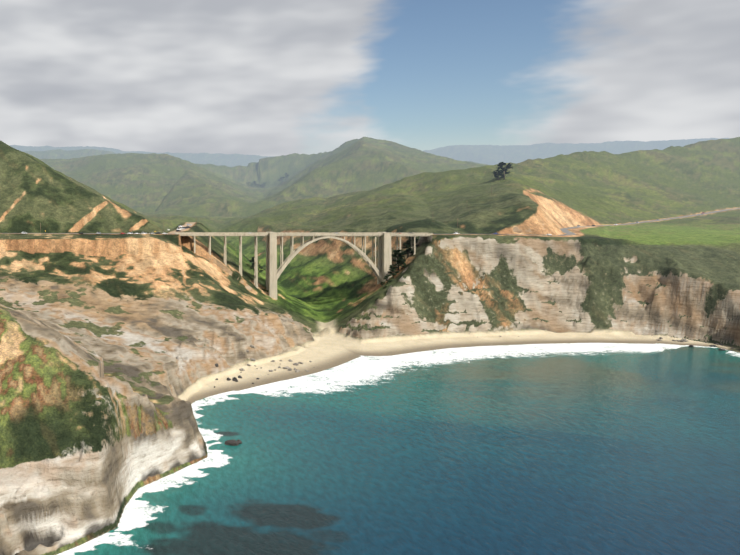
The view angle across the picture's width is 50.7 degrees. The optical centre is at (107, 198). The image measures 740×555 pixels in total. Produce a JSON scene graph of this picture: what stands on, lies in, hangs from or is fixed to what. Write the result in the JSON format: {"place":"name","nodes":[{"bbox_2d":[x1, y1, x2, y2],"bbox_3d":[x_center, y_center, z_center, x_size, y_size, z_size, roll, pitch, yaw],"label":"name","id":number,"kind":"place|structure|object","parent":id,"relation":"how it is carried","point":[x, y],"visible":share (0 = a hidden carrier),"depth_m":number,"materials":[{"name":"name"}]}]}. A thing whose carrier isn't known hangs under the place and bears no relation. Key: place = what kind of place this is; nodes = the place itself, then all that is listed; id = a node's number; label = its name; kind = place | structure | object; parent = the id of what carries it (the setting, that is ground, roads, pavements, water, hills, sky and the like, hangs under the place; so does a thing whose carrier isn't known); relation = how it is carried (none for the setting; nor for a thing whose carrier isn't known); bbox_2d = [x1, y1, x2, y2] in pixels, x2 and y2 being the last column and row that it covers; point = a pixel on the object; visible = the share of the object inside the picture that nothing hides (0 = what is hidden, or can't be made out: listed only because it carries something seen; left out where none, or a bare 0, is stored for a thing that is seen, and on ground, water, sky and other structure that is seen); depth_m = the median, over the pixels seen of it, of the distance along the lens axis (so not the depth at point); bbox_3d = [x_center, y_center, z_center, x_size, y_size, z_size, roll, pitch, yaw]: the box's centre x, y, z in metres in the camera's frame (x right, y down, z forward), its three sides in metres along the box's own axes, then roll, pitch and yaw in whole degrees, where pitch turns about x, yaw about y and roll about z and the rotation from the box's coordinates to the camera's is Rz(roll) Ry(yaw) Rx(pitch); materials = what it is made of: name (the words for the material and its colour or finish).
{"place":"outdoors","nodes":[
{"label":"outdoors","id":0,"kind":"place"},
{"bbox_2d":[21,233,140,233],"bbox_3d":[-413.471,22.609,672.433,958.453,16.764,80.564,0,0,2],"label":"highway road","id":1,"kind":"structure","parent":0,"point":[73,233],"depth_m":626.85,"materials":[{"name":"grey asphalt"}]},
{"bbox_2d":[169,222,195,233],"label":"old coast road","id":2,"kind":"structure","parent":0,"point":[185,225],"depth_m":700.95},
{"bbox_2d":[0,137,739,554],"bbox_3d":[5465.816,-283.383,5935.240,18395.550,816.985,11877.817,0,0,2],"label":"terrain","id":3,"kind":"structure","parent":0,"point":[114,349],"depth_m":581.10,"materials":[{"name":"green plant"}]},
{"bbox_2d":[225,439,238,445],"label":"beach rock","id":4,"kind":"object","parent":3,"relation":"on","point":[234,442],"visible":0.62,"depth_m":311.74,"materials":[{"name":"grey stone"}]},
{"bbox_2d":[249,257,258,266],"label":"cypress tree","id":5,"kind":"object","parent":3,"relation":"on","point":[252,260],"visible":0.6,"depth_m":674.67,"materials":[{"name":"green plant"}]},
{"bbox_2d":[175,232,432,298],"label":"arch bridge","id":6,"kind":"structure","parent":3,"relation":"on","point":[380,270],"depth_m":615.67,"materials":[{"name":"concrete"}]},
{"bbox_2d":[383,275,393,283],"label":"cypress tree","id":7,"kind":"object","parent":3,"relation":"on","point":[386,278],"visible":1,"depth_m":591.05,"materials":[{"name":"green plant"}]},
{"bbox_2d":[388,264,398,277],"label":"cypress tree","id":8,"kind":"object","parent":3,"relation":"on","point":[392,268],"visible":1,"depth_m":599.73,"materials":[{"name":"green plant"}]},
{"bbox_2d":[391,249,405,269],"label":"cypress tree","id":9,"kind":"object","parent":3,"relation":"on","point":[397,254],"visible":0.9,"depth_m":609.24,"materials":[{"name":"green plant"}]},
{"bbox_2d":[396,257,407,269],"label":"cypress tree","id":10,"kind":"object","parent":3,"relation":"on","point":[405,265],"visible":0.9,"depth_m":604.67,"materials":[{"name":"green plant"}]},
{"bbox_2d":[402,240,416,257],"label":"cypress tree","id":11,"kind":"object","parent":3,"relation":"on","point":[407,245],"visible":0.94,"depth_m":617.64,"materials":[{"name":"green plant"}]},
{"bbox_2d":[409,237,417,249],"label":"cypress tree","id":12,"kind":"object","parent":3,"relation":"on","point":[416,241],"visible":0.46,"depth_m":623.93,"materials":[{"name":"green plant"}]},
{"bbox_2d":[492,169,503,179],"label":"cypress tree","id":13,"kind":"object","parent":3,"relation":"on","point":[496,174],"visible":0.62,"depth_m":887.36,"materials":[{"name":"green plant"}]},
{"bbox_2d":[496,161,512,179],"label":"cypress tree","id":14,"kind":"object","parent":3,"relation":"on","point":[504,170],"visible":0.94,"depth_m":882.80,"materials":[{"name":"green plant"}]},
{"bbox_2d":[0,0,739,155],"label":"sky","id":15,"kind":"structure","parent":0,"point":[245,77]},
{"bbox_2d":[57,343,739,554],"bbox_3d":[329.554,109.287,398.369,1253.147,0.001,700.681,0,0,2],"label":"sea","id":16,"kind":"structure","parent":0,"point":[585,449],"depth_m":290.90,"materials":[{"name":"teal liquid"}]},
{"bbox_2d":[508,208,739,234],"bbox_3d":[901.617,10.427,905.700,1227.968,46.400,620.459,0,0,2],"label":"highway road","id":17,"kind":"structure","parent":0,"point":[566,231],"depth_m":832.80,"materials":[{"name":"grey asphalt"}]}
]}

